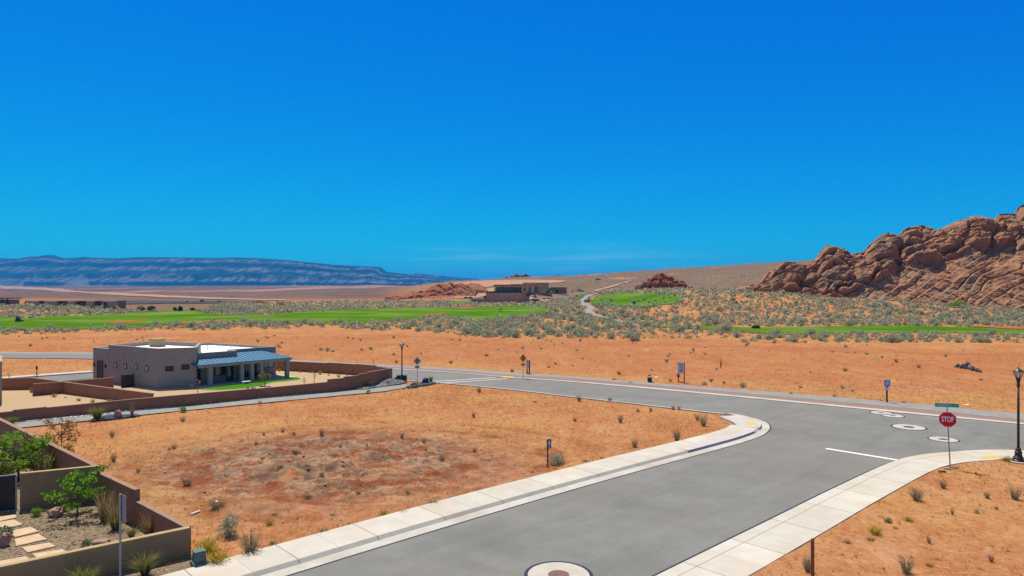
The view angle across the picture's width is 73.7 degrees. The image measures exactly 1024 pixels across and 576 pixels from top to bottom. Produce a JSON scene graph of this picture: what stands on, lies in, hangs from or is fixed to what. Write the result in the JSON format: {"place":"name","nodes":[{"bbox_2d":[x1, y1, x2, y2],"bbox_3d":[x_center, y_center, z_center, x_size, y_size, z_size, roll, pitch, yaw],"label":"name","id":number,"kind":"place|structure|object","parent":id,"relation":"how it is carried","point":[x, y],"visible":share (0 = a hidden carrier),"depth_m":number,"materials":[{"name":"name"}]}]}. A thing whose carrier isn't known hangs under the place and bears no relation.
{"place":"outdoors","nodes":[
{"label":"outdoors","id":0,"kind":"place"},
{"bbox_2d":[30,373,92,380],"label":"side street","id":1,"kind":"structure","parent":0,"point":[73,377],"depth_m":68.68,"materials":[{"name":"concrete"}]},
{"bbox_2d":[94,486,116,522],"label":"tall grass","id":2,"kind":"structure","parent":0,"point":[101,512],"depth_m":26.01,"materials":[{"name":"plant"}]},
{"bbox_2d":[103,489,127,530],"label":"tall grass","id":3,"kind":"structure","parent":0,"point":[113,520],"depth_m":25.12,"materials":[{"name":"plant"}]},
{"bbox_2d":[122,526,142,537],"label":"clump grass","id":4,"kind":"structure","parent":0,"point":[131,534],"depth_m":24.34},
{"bbox_2d":[0,286,286,299],"bbox_3d":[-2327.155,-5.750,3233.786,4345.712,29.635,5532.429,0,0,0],"label":"dirt track","id":5,"kind":"structure","parent":0,"point":[65,290],"depth_m":1039.35,"materials":[{"name":"soil"}]},
{"bbox_2d":[138,509,153,534],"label":"tall grass","id":6,"kind":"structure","parent":0,"point":[147,524],"depth_m":24.48,"materials":[{"name":"plant"}]},
{"bbox_2d":[126,301,265,303],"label":"dark field","id":7,"kind":"structure","parent":0,"point":[138,302],"depth_m":419.96,"materials":[{"name":"soil"}]},
{"bbox_2d":[13,382,439,426],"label":"sidewalk","id":8,"kind":"structure","parent":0,"point":[211,405],"depth_m":52.57,"materials":[{"name":"concrete"}]},
{"bbox_2d":[0,255,480,285],"bbox_3d":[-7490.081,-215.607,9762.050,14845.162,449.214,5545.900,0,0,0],"label":"mesa","id":9,"kind":"structure","parent":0,"point":[48,270],"depth_m":7687.37,"materials":[{"name":"stone"}]},
{"bbox_2d":[161,425,758,575],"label":"sidewalk","id":10,"kind":"structure","parent":0,"point":[270,559],"depth_m":26.70,"materials":[{"name":"concrete"}]},
{"bbox_2d":[679,429,753,449],"bbox_3d":[12.188,8.851,39.939,7.530,0.008,0.767,0,0,-43],"label":"kerb marking","id":11,"kind":"object","parent":10,"relation":"on","point":[721,439],"visible":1,"depth_m":39.62,"materials":[{"name":"paint"}]},
{"bbox_2d":[719,413,760,429],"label":"sidewalk corner","id":12,"kind":"object","parent":10,"relation":"attached to","point":[737,420],"visible":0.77,"depth_m":45.61,"materials":[{"name":"concrete"}]},
{"bbox_2d":[452,287,493,297],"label":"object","id":13,"kind":"structure","parent":0,"point":[481,294],"depth_m":623.00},
{"bbox_2d":[454,280,564,286],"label":"sand slope","id":14,"kind":"structure","parent":0,"point":[494,282],"depth_m":1019.37,"materials":[{"name":"sand"}]},
{"bbox_2d":[0,260,1023,575],"bbox_3d":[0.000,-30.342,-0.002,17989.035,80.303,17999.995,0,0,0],"label":"ground","id":15,"kind":"structure","parent":0,"point":[992,526],"depth_m":46.49,"materials":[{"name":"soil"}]},
{"bbox_2d":[0,355,1,404],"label":"house","id":16,"kind":"structure","parent":15,"relation":"on","point":[0,379],"depth_m":52.19,"materials":[{"name":"grey paint"}]},
{"bbox_2d":[0,298,21,303],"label":"pavilion","id":17,"kind":"structure","parent":15,"relation":"on","point":[7,301],"depth_m":286.16,"materials":[{"name":"brown glass"}]},
{"bbox_2d":[2,371,92,377],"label":"side kerb","id":18,"kind":"structure","parent":15,"relation":"on","point":[52,374],"depth_m":70.14,"materials":[{"name":"concrete"}]},
{"bbox_2d":[0,418,96,469],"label":"garden wall","id":19,"kind":"structure","parent":15,"relation":"on","point":[65,458],"depth_m":32.10,"materials":[{"name":"brown paint"}]},
{"bbox_2d":[0,390,113,411],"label":"yard gravel","id":20,"kind":"structure","parent":15,"relation":"on","point":[12,400],"depth_m":54.07,"materials":[{"name":"gravel"}]},
{"bbox_2d":[20,465,98,509],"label":"garden wall","id":21,"kind":"structure","parent":15,"relation":"on","point":[33,484],"depth_m":27.77,"materials":[{"name":"beige paint"}]},
{"bbox_2d":[43,415,82,452],"bbox_3d":[-22.265,7.670,33.681,1.745,2.740,1.834,0,0,0],"label":"dried tree","id":22,"kind":"object","parent":15,"relation":"on","point":[66,425],"visible":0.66,"depth_m":33.72,"materials":[{"name":"brown plant"}]},
{"bbox_2d":[0,448,144,560],"bbox_3d":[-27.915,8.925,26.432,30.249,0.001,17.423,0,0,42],"label":"yard gravel","id":23,"kind":"structure","parent":15,"relation":"on","point":[5,552],"depth_m":25.33,"materials":[{"name":"gravel"}]},
{"bbox_2d":[0,532,10,546],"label":"boulder","id":24,"kind":"object","parent":23,"relation":"on","point":[5,539],"visible":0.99,"depth_m":23.51,"materials":[{"name":"pink stone"}]},
{"bbox_2d":[0,515,16,521],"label":"stepping stone","id":25,"kind":"object","parent":23,"relation":"on","point":[7,517],"visible":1,"depth_m":26.43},
{"bbox_2d":[0,474,16,511],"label":"yard gate","id":26,"kind":"structure","parent":23,"relation":"on","point":[8,492],"depth_m":27.31,"materials":[{"name":"black metal"}]},
{"bbox_2d":[0,519,22,528],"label":"stepping stone","id":27,"kind":"object","parent":23,"relation":"on","point":[12,523],"visible":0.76,"depth_m":25.76,"materials":[{"name":"stone"}]},
{"bbox_2d":[0,556,28,564],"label":"stepping stone","id":28,"kind":"object","parent":23,"relation":"on","point":[12,560],"visible":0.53,"depth_m":22.26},
{"bbox_2d":[11,527,38,537],"bbox_3d":[-17.853,8.912,24.946,0.906,0.055,0.728,0,0,39],"label":"stepping stone","id":29,"kind":"object","parent":23,"relation":"on","point":[22,532],"visible":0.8,"depth_m":24.91,"materials":[{"name":"stone"}]},
{"bbox_2d":[0,430,56,481],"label":"leafy bush","id":30,"kind":"object","parent":23,"relation":"on","point":[23,463],"visible":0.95,"depth_m":31.51,"materials":[{"name":"green plant"}]},
{"bbox_2d":[15,534,46,546],"bbox_3d":[-17.082,8.912,24.149,0.836,0.055,0.911,0,0,44],"label":"stepping stone","id":31,"kind":"object","parent":23,"relation":"on","point":[30,539],"visible":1,"depth_m":24.12,"materials":[{"name":"stone"}]},
{"bbox_2d":[30,507,43,517],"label":"round shrub","id":32,"kind":"object","parent":23,"relation":"on","point":[37,512],"visible":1,"depth_m":26.69,"materials":[{"name":"green plant"}]},
{"bbox_2d":[22,543,55,552],"bbox_3d":[-16.260,8.912,23.471,0.873,0.055,0.685,0,0,-44],"label":"stepping stone","id":33,"kind":"object","parent":23,"relation":"on","point":[34,548],"visible":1,"depth_m":23.37,"materials":[{"name":"stone"}]},
{"bbox_2d":[26,449,56,470],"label":"tall grass","id":34,"kind":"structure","parent":23,"relation":"on","point":[38,468],"depth_m":31.39,"materials":[{"name":"plant"}]},
{"bbox_2d":[32,549,64,556],"bbox_3d":[-15.512,8.912,22.904,0.729,0.055,0.834,0,0,43],"label":"stepping stone","id":35,"kind":"object","parent":23,"relation":"on","point":[39,554],"visible":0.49,"depth_m":22.85,"materials":[{"name":"stone"}]},
{"bbox_2d":[47,507,64,517],"bbox_3d":[-17.817,8.785,26.696,0.601,0.450,0.481,0,0,0],"label":"boulder","id":36,"kind":"object","parent":23,"relation":"on","point":[56,512],"visible":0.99,"depth_m":26.55,"materials":[{"name":"pink stone"}]},
{"bbox_2d":[40,463,110,515],"bbox_3d":[-17.034,8.018,26.689,2.113,2.044,2.648,0,0,0],"label":"young tree","id":37,"kind":"object","parent":23,"relation":"on","point":[66,481],"visible":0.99,"depth_m":26.54,"materials":[{"name":"green plant"}]},
{"bbox_2d":[80,538,94,547],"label":"sage clump","id":38,"kind":"object","parent":23,"relation":"on","point":[84,543],"visible":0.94,"depth_m":23.40,"materials":[{"name":"green plant"}]},
{"bbox_2d":[92,538,110,544],"bbox_3d":[-14.214,8.827,23.628,0.602,0.310,0.482,0,0,0],"label":"boulder","id":39,"kind":"object","parent":23,"relation":"on","point":[101,541],"visible":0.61,"depth_m":23.50,"materials":[{"name":"pink stone"}]},
{"bbox_2d":[33,377,113,395],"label":"compound wall","id":40,"kind":"structure","parent":15,"relation":"on","point":[49,388],"depth_m":57.53,"materials":[{"name":"brown paint"}]},
{"bbox_2d":[25,301,125,308],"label":"apartment building","id":41,"kind":"structure","parent":15,"relation":"on","point":[110,304],"depth_m":282.40,"materials":[{"name":"brown"}]},
{"bbox_2d":[2,378,153,399],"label":"compound wall","id":42,"kind":"structure","parent":15,"relation":"on","point":[92,391],"depth_m":56.20,"materials":[{"name":"brown paint"}]},
{"bbox_2d":[0,526,189,575],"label":"garden wall","id":43,"kind":"structure","parent":15,"relation":"on","point":[172,544],"depth_m":21.24,"materials":[{"name":"beige paint"}]},
{"bbox_2d":[90,414,139,421],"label":"rock bed","id":44,"kind":"object","parent":15,"relation":"on","point":[108,417],"visible":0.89,"depth_m":46.67,"materials":[{"name":"gravel"}]},
{"bbox_2d":[85,405,111,418],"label":"clump grass","id":45,"kind":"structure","parent":44,"relation":"on","point":[99,411],"depth_m":46.16,"materials":[{"name":"plant"}]},
{"bbox_2d":[121,374,133,387],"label":"side gate","id":46,"kind":"structure","parent":15,"relation":"on","point":[127,380],"depth_m":61.37,"materials":[{"name":"black metal"}]},
{"bbox_2d":[95,471,190,553],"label":"garden wall","id":47,"kind":"structure","parent":15,"relation":"on","point":[162,520],"depth_m":25.70,"materials":[{"name":"brown paint"}]},
{"bbox_2d":[105,555,191,575],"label":"verge gravel","id":48,"kind":"structure","parent":15,"relation":"on","point":[182,563],"depth_m":21.70,"materials":[{"name":"gravel"}]},
{"bbox_2d":[60,563,106,575],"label":"clump grass","id":49,"kind":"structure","parent":48,"relation":"on","point":[81,573],"depth_m":20.32,"materials":[{"name":"plant"}]},
{"bbox_2d":[119,493,125,575],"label":"street sign","id":50,"kind":"object","parent":48,"relation":"on","point":[122,507],"visible":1,"depth_m":20.68,"materials":[{"name":"metal"}]},
{"bbox_2d":[122,549,162,575],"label":"clump grass","id":51,"kind":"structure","parent":48,"relation":"on","point":[142,569],"depth_m":21.12,"materials":[{"name":"plant"}]},
{"bbox_2d":[0,382,327,421],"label":"compound wall","id":52,"kind":"structure","parent":15,"relation":"on","point":[36,413],"depth_m":50.82,"materials":[{"name":"brown paint"}]},
{"bbox_2d":[14,392,322,422],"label":"pebbles","id":53,"kind":"object","parent":15,"relation":"on","point":[73,416],"visible":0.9,"depth_m":47.90,"materials":[{"name":"gravel"}]},
{"bbox_2d":[93,338,293,388],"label":"house","id":54,"kind":"structure","parent":15,"relation":"on","point":[158,363],"depth_m":63.60,"materials":[{"name":"grey paint"}]},
{"bbox_2d":[97,360,102,377],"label":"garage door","id":55,"kind":"structure","parent":54,"relation":"in","point":[99,363],"depth_m":65.77,"materials":[{"name":"black metal"}]},
{"bbox_2d":[215,366,225,375],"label":"window","id":56,"kind":"structure","parent":54,"relation":"in","point":[221,370],"depth_m":64.44,"materials":[{"name":"black glass"}]},
{"bbox_2d":[227,366,232,380],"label":"glass door","id":57,"kind":"structure","parent":54,"relation":"in","point":[229,368],"depth_m":65.13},
{"bbox_2d":[190,547,208,566],"bbox_3d":[-10.072,8.679,21.980,0.460,0.492,0.460,0,0,-39],"label":"utility pedestal","id":58,"kind":"object","parent":15,"relation":"on","point":[198,557],"visible":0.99,"depth_m":21.85,"materials":[{"name":"metal"}]},
{"bbox_2d":[193,536,219,551],"bbox_3d":[-10.421,8.728,23.253,1.018,0.561,0.942,0,0,24],"label":"yellow shrub","id":59,"kind":"object","parent":15,"relation":"on","point":[206,546],"visible":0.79,"depth_m":23.23,"materials":[{"name":"plant"}]},
{"bbox_2d":[205,498,226,508],"bbox_3d":[-12.050,8.764,27.807,0.999,0.473,1.031,0,0,-26],"label":"dry shrub","id":60,"kind":"object","parent":15,"relation":"on","point":[215,506],"visible":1,"depth_m":27.75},
{"bbox_2d":[205,546,230,563],"bbox_3d":[-9.521,8.668,22.070,0.896,0.658,0.830,0,0,9],"label":"yellow shrub","id":61,"kind":"object","parent":15,"relation":"on","point":[214,559],"visible":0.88,"depth_m":22.03,"materials":[{"name":"plant"}]},
{"bbox_2d":[215,512,238,539],"bbox_3d":[-10.256,8.548,24.608,0.798,0.890,1.012,0,0,-21],"label":"sagebrush","id":62,"kind":"object","parent":15,"relation":"on","point":[226,528],"visible":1,"depth_m":24.50,"materials":[{"name":"green plant"}]},
{"bbox_2d":[114,370,352,396],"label":"house yard gravel","id":63,"kind":"structure","parent":15,"relation":"on","point":[308,377],"depth_m":62.44,"materials":[{"name":"gravel"}]},
{"bbox_2d":[201,377,302,389],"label":"lawn","id":64,"kind":"structure","parent":63,"relation":"on","point":[251,384],"depth_m":62.82,"materials":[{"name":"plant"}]},
{"bbox_2d":[258,371,271,382],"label":"young tree","id":65,"kind":"object","parent":63,"relation":"on","point":[264,377],"visible":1,"depth_m":61.98,"materials":[{"name":"green plant"}]},
{"bbox_2d":[236,527,264,552],"bbox_3d":[-8.876,8.529,22.962,1.039,0.929,0.998,0,0,36],"label":"dry shrub","id":66,"kind":"object","parent":15,"relation":"on","point":[251,545],"visible":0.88,"depth_m":22.88,"materials":[{"name":"plant"}]},
{"bbox_2d":[0,305,548,329],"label":"fairway","id":67,"kind":"structure","parent":15,"relation":"on","point":[325,316],"depth_m":211.75,"materials":[{"name":"plant"}]},
{"bbox_2d":[276,361,391,391],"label":"compound wall","id":68,"kind":"structure","parent":15,"relation":"on","point":[363,373],"depth_m":69.02,"materials":[{"name":"brown paint"}]},
{"bbox_2d":[93,414,631,525],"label":"dirt clods","id":69,"kind":"object","parent":15,"relation":"on","point":[327,472],"visible":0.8,"depth_m":34.33,"materials":[{"name":"soil"}]},
{"bbox_2d":[355,378,406,389],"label":"rock bed","id":70,"kind":"object","parent":15,"relation":"on","point":[387,382],"visible":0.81,"depth_m":62.38,"materials":[{"name":"gravel"}]},
{"bbox_2d":[400,342,403,379],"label":"street lamp","id":71,"kind":"object","parent":70,"relation":"on","point":[401,345],"visible":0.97,"depth_m":64.80,"materials":[{"name":"brown metal"}]},
{"bbox_2d":[406,381,435,388],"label":"rock bed","id":72,"kind":"object","parent":15,"relation":"on","point":[423,384],"visible":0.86,"depth_m":62.38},
{"bbox_2d":[385,281,477,298],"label":"rock outcrop","id":73,"kind":"object","parent":15,"relation":"on","point":[450,289],"visible":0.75,"depth_m":587.12,"materials":[{"name":"red stone"}]},
{"bbox_2d":[466,283,487,292],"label":"rock outcrop","id":74,"kind":"object","parent":15,"relation":"on","point":[477,288],"visible":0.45,"depth_m":694.25,"materials":[{"name":"pink stone"}]},
{"bbox_2d":[0,260,1023,342],"bbox_3d":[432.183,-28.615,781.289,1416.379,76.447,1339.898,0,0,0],"label":"sagebrush cover","id":75,"kind":"object","parent":15,"relation":"on","point":[252,308],"visible":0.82,"depth_m":217.07,"materials":[{"name":"green plant"}]},
{"bbox_2d":[0,353,1023,422],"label":"gravel verge","id":76,"kind":"structure","parent":15,"relation":"on","point":[833,403],"depth_m":56.46,"materials":[{"name":"gravel"}]},
{"bbox_2d":[470,283,573,302],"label":"clubhouse","id":77,"kind":"structure","parent":15,"relation":"on","point":[509,294],"depth_m":419.00,"materials":[{"name":"brown concrete"}]},
{"bbox_2d":[521,326,535,334],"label":"sagebrush","id":78,"kind":"object","parent":15,"relation":"on","point":[527,331],"visible":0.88,"depth_m":129.14,"materials":[{"name":"green plant"}]},
{"bbox_2d":[37,380,1021,572],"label":"green weeds","id":79,"kind":"object","parent":15,"relation":"on","point":[993,545],"visible":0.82,"depth_m":39.33,"materials":[{"name":"green plant"}]},
{"bbox_2d":[89,354,1023,423],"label":"kerb","id":80,"kind":"structure","parent":15,"relation":"on","point":[760,398],"depth_m":54.92,"materials":[{"name":"concrete"}]},
{"bbox_2d":[549,451,565,464],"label":"sagebrush","id":81,"kind":"object","parent":15,"relation":"on","point":[554,459],"visible":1,"depth_m":34.76,"materials":[{"name":"green plant"}]},
{"bbox_2d":[407,380,723,414],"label":"lot gutter","id":82,"kind":"object","parent":15,"relation":"on","point":[581,398],"visible":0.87,"depth_m":55.61,"materials":[{"name":"concrete"}]},
{"bbox_2d":[624,329,639,340],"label":"sagebrush","id":83,"kind":"object","parent":15,"relation":"on","point":[632,337],"visible":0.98,"depth_m":116.29,"materials":[{"name":"green plant"}]},
{"bbox_2d":[635,273,692,288],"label":"rock outcrop","id":84,"kind":"object","parent":15,"relation":"on","point":[661,280],"visible":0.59,"depth_m":429.98,"materials":[{"name":"red stone"}]},
{"bbox_2d":[678,362,684,382],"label":"info board","id":85,"kind":"object","parent":15,"relation":"on","point":[681,367],"visible":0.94,"depth_m":64.77,"materials":[{"name":"blue wood"}]},
{"bbox_2d":[802,553,814,571],"bbox_3d":[9.252,8.619,21.372,0.448,0.581,0.485,0,0,9],"label":"dry shrub","id":86,"kind":"object","parent":15,"relation":"on","point":[807,567],"visible":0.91,"depth_m":21.34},
{"bbox_2d":[811,538,813,575],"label":"wooden post","id":87,"kind":"object","parent":15,"relation":"on","point":[812,556],"visible":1,"depth_m":20.99,"materials":[{"name":"brown wood"}]},
{"bbox_2d":[647,325,1023,334],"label":"fairway strip","id":88,"kind":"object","parent":15,"relation":"on","point":[847,329],"visible":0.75,"depth_m":146.41,"materials":[{"name":"plant"}]},
{"bbox_2d":[865,524,882,536],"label":"yellow shrub","id":89,"kind":"object","parent":15,"relation":"on","point":[877,531],"visible":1,"depth_m":24.64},
{"bbox_2d":[729,204,1023,308],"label":"rock outcrop","id":90,"kind":"object","parent":15,"relation":"on","point":[975,261],"visible":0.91,"depth_m":301.38,"materials":[{"name":"red stone"}]},
{"bbox_2d":[897,553,915,573],"bbox_3d":[12.277,8.588,21.225,0.650,0.650,0.671,0,0,-32],"label":"dry shrub","id":91,"kind":"object","parent":15,"relation":"on","point":[906,568],"visible":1,"depth_m":21.19,"materials":[{"name":"plant"}]},
{"bbox_2d":[907,486,926,500],"bbox_3d":[16.938,8.586,28.526,0.834,0.649,0.802,0,0,31],"label":"dry shrub","id":92,"kind":"object","parent":15,"relation":"on","point":[915,494],"visible":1,"depth_m":28.48,"materials":[{"name":"plant"}]},
{"bbox_2d":[935,403,958,467],"bbox_3d":[21.486,7.302,33.730,0.842,3.259,0.602,0,0,-4],"label":"stop sign","id":93,"kind":"object","parent":15,"relation":"on","point":[947,419],"visible":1,"depth_m":33.69,"materials":[{"name":"metal"}]},
{"bbox_2d":[945,300,969,307],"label":"bush","id":94,"kind":"object","parent":15,"relation":"on","point":[958,304],"visible":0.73,"depth_m":252.48,"materials":[{"name":"green plant"}]},
{"bbox_2d":[954,363,981,372],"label":"rubble pile","id":95,"kind":"object","parent":15,"relation":"on","point":[965,365],"visible":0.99,"depth_m":74.93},
{"bbox_2d":[963,325,1023,328],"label":"bunker","id":96,"kind":"object","parent":15,"relation":"on","point":[1011,327],"visible":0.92,"depth_m":153.72},
{"bbox_2d":[1007,485,1023,499],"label":"dry shrub","id":97,"kind":"object","parent":15,"relation":"on","point":[1015,495],"visible":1,"depth_m":28.65,"materials":[{"name":"plant"}]},
{"bbox_2d":[1009,366,1023,463],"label":"street lamp","id":98,"kind":"object","parent":15,"relation":"on","point":[1018,457],"visible":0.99,"depth_m":34.80,"materials":[{"name":"metal"}]},
{"bbox_2d":[0,354,1023,575],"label":"road","id":99,"kind":"structure","parent":0,"point":[651,521],"depth_m":29.90,"materials":[{"name":"asphalt"}]},
{"bbox_2d":[261,418,769,575],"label":"gutter","id":100,"kind":"object","parent":99,"relation":"on","point":[765,428],"visible":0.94,"depth_m":27.35,"materials":[{"name":"concrete"}]},
{"bbox_2d":[286,417,770,575],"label":"seal line","id":101,"kind":"object","parent":99,"relation":"on","point":[511,507],"visible":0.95,"depth_m":27.48,"materials":[{"name":"concrete"}]},
{"bbox_2d":[524,561,592,575],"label":"manhole cover","id":102,"kind":"object","parent":99,"relation":"on","point":[556,568],"visible":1,"depth_m":21.79,"materials":[{"name":"concrete"}]},
{"bbox_2d":[652,459,898,575],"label":"seal line","id":103,"kind":"object","parent":99,"relation":"on","point":[757,524],"visible":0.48,"depth_m":25.64,"materials":[{"name":"asphalt"}]},
{"bbox_2d":[826,448,897,459],"bbox_3d":[18.870,8.994,36.996,0.280,0.001,3.612,0,0,-45],"label":"stop line","id":104,"kind":"object","parent":99,"relation":"on","point":[861,454],"visible":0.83,"depth_m":36.88,"materials":[{"name":"paint"}]},
{"bbox_2d":[890,424,926,430],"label":"manhole cover","id":105,"kind":"object","parent":99,"relation":"on","point":[908,427],"visible":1,"depth_m":44.02,"materials":[{"name":"concrete"}]},
{"bbox_2d":[927,436,959,442],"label":"manhole cover","id":106,"kind":"object","parent":99,"relation":"on","point":[941,439],"visible":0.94,"depth_m":40.50,"materials":[{"name":"concrete"}]},
{"bbox_2d":[0,352,1023,419],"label":"path","id":107,"kind":"structure","parent":0,"point":[925,407],"depth_m":58.00,"materials":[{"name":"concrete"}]},
{"bbox_2d":[884,380,889,401],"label":"lot sign","id":108,"kind":"object","parent":107,"relation":"on","point":[886,383],"visible":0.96,"depth_m":53.54,"materials":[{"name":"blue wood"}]},
{"bbox_2d":[0,0,1023,279],"label":"sky","id":109,"kind":"structure","parent":0,"point":[477,139],"materials":[{"name":"blue"}]},
{"bbox_2d":[579,293,635,324],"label":"cart path","id":110,"kind":"structure","parent":0,"point":[590,309],"depth_m":255.47,"materials":[{"name":"concrete"}]},
{"bbox_2d":[590,292,681,307],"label":"tee lawn","id":111,"kind":"structure","parent":0,"point":[624,298],"depth_m":285.44,"materials":[{"name":"plant"}]},
{"bbox_2d":[656,450,1023,575],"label":"sidewalk","id":112,"kind":"structure","parent":0,"point":[755,549],"depth_m":26.22,"materials":[{"name":"concrete"}]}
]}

